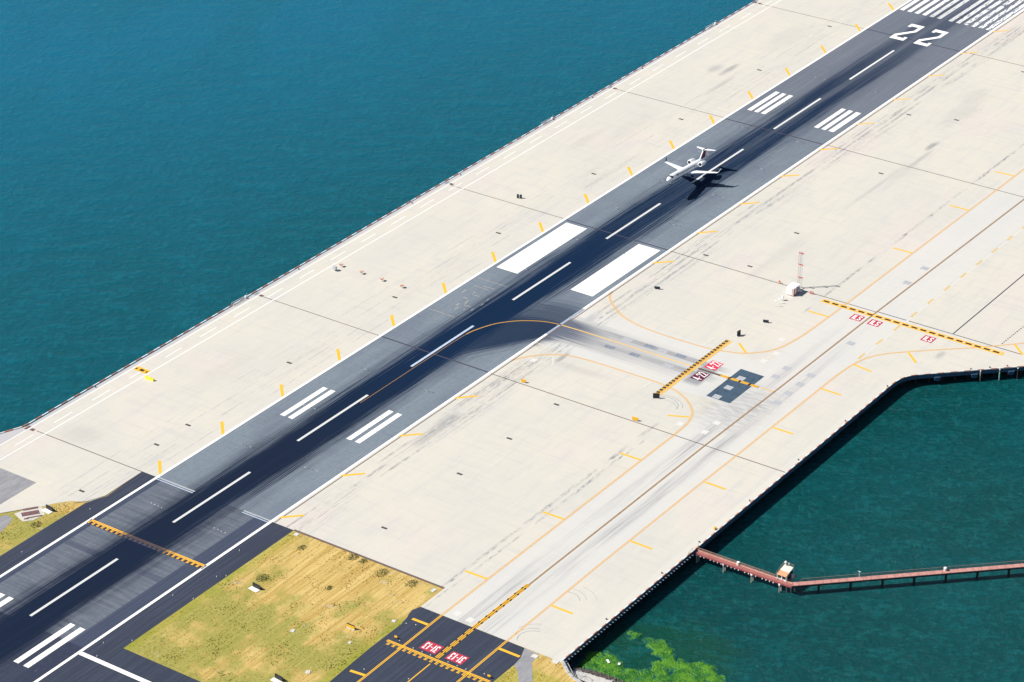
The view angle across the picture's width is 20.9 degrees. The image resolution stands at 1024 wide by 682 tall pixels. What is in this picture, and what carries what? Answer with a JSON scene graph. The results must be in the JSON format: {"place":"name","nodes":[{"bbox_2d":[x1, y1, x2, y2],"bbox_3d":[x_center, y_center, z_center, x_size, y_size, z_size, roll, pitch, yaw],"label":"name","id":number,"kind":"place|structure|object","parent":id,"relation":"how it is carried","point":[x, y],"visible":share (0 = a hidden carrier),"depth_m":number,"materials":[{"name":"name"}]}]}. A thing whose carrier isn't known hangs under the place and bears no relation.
{"place":"outdoors","nodes":[
{"label":"outdoors","id":0,"kind":"place"},
{"bbox_2d":[0,515,11,531],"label":"gravel path","id":1,"kind":"structure","parent":0,"point":[5,520],"depth_m":850.76,"materials":[{"name":"grey gravel"}]},
{"bbox_2d":[0,426,581,681],"bbox_3d":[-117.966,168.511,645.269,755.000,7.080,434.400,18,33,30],"label":"ground","id":2,"kind":"structure","parent":0,"point":[288,591],"depth_m":803.94,"materials":[{"name":"yellow plant"}]},
{"bbox_2d":[42,504,54,513],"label":"dark sign","id":3,"kind":"object","parent":2,"relation":"on","point":[47,510],"visible":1,"depth_m":855.71,"materials":[{"name":"black metal"}]},
{"bbox_2d":[0,427,140,520],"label":"concrete apron","id":4,"kind":"object","parent":2,"relation":"on","point":[37,475],"visible":1,"depth_m":875.55,"materials":[{"name":"concrete"}]},
{"bbox_2d":[75,648,199,681],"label":"crossing runway","id":5,"kind":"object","parent":2,"relation":"on","point":[123,665],"visible":1,"depth_m":779.98,"materials":[{"name":"grey asphalt"}]},
{"bbox_2d":[0,472,292,681],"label":"runway shoulder","id":6,"kind":"object","parent":2,"relation":"on","point":[109,645],"visible":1,"depth_m":826.57},
{"bbox_2d":[248,582,261,592],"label":"dark sign","id":7,"kind":"object","parent":2,"relation":"on","point":[254,589],"visible":1,"depth_m":816.67,"materials":[{"name":"black metal"}]},
{"bbox_2d":[255,573,269,580],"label":"shrub","id":8,"kind":"object","parent":2,"relation":"on","point":[256,578],"visible":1,"depth_m":821.92,"materials":[{"name":"brown plant"}]},
{"bbox_2d":[270,673,284,681],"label":"dark sign","id":9,"kind":"object","parent":2,"relation":"on","point":[277,676],"visible":1,"depth_m":775.72,"materials":[{"name":"black metal"}]},
{"bbox_2d":[346,623,355,630],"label":"guidance sign","id":10,"kind":"object","parent":2,"relation":"on","point":[351,626],"visible":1,"depth_m":798.19,"materials":[{"name":"yellow metal"}]},
{"bbox_2d":[374,568,388,575],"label":"shrub","id":11,"kind":"object","parent":2,"relation":"on","point":[382,571],"visible":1,"depth_m":824.60,"materials":[{"name":"plant"}]},
{"bbox_2d":[405,580,417,587],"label":"shrub","id":12,"kind":"object","parent":2,"relation":"on","point":[411,583],"visible":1,"depth_m":819.17,"materials":[{"name":"plant"}]},
{"bbox_2d":[330,607,523,681],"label":"taxiway","id":13,"kind":"structure","parent":2,"relation":"on","point":[426,645],"depth_m":786.62,"materials":[{"name":"grey asphalt"}]},
{"bbox_2d":[561,660,585,681],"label":"retaining wall","id":14,"kind":"structure","parent":2,"relation":"on","point":[567,667],"depth_m":779.52,"materials":[{"name":"concrete"}]},
{"bbox_2d":[0,0,1023,681],"bbox_3d":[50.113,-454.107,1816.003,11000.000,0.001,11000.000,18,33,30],"label":"water","id":15,"kind":"structure","parent":0,"point":[170,170],"depth_m":1047.70,"materials":[{"name":"teal liquid"}]},
{"bbox_2d":[0,0,1023,661],"bbox_3d":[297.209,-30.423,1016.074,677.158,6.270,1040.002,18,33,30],"label":"airport deck","id":16,"kind":"structure","parent":15,"relation":"in","point":[558,504],"depth_m":955.23,"materials":[{"name":"concrete"}]},
{"bbox_2d":[144,375,154,381],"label":"sign","id":17,"kind":"object","parent":16,"relation":"on","point":[149,378],"visible":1,"depth_m":929.63,"materials":[{"name":"yellow metal"}]},
{"bbox_2d":[232,295,246,305],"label":"access ladder","id":18,"kind":"object","parent":16,"relation":"on","point":[245,296],"visible":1,"depth_m":980.53,"materials":[{"name":"white metal"}]},
{"bbox_2d":[0,0,1023,681],"bbox_3d":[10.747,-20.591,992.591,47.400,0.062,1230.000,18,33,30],"label":"runway","id":19,"kind":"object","parent":16,"relation":"on","point":[74,592],"visible":0.98,"depth_m":944.92,"materials":[{"name":"grey asphalt"}]},
{"bbox_2d":[652,393,659,398],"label":"mandatory sign","id":20,"kind":"object","parent":16,"relation":"on","point":[656,395],"visible":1,"depth_m":917.48,"materials":[{"name":"black metal"}]},
{"bbox_2d":[786,282,801,295],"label":"equipment shelter","id":21,"kind":"object","parent":16,"relation":"on","point":[793,288],"visible":1,"depth_m":983.51,"materials":[{"name":"white metal"}]},
{"bbox_2d":[797,251,803,289],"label":"antenna mast","id":22,"kind":"object","parent":16,"relation":"on","point":[801,287],"visible":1,"depth_m":985.65,"materials":[{"name":"metal"}]},
{"bbox_2d":[578,630,725,681],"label":"seaweed","id":23,"kind":"object","parent":15,"relation":"in","point":[698,671],"visible":1,"depth_m":787.93,"materials":[{"name":"green plant"}]},
{"bbox_2d":[688,547,1023,592],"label":"pier","id":24,"kind":"structure","parent":15,"relation":"in","point":[788,583],"depth_m":825.04,"materials":[{"name":"brown wood"}]},
{"bbox_2d":[776,561,793,581],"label":"pier hut","id":25,"kind":"object","parent":24,"relation":"on","point":[784,572],"visible":1,"depth_m":821.96,"materials":[{"name":"white metal"}]},
{"bbox_2d":[514,648,537,681],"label":"path","id":26,"kind":"structure","parent":0,"point":[523,665],"depth_m":781.76,"materials":[{"name":"concrete"}]},
{"bbox_2d":[572,670,616,681],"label":"shore","id":27,"kind":"structure","parent":0,"point":[588,677],"depth_m":781.16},
{"bbox_2d":[572,666,626,681],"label":"rubble","id":28,"kind":"object","parent":27,"relation":"on","point":[599,674],"visible":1,"depth_m":784.17,"materials":[{"name":"grey stone"}]},
{"bbox_2d":[665,147,720,183],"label":"airliner","id":29,"kind":"object","parent":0,"point":[691,166],"visible":1,"depth_m":1064.00,"materials":[{"name":"paint"}]}
]}

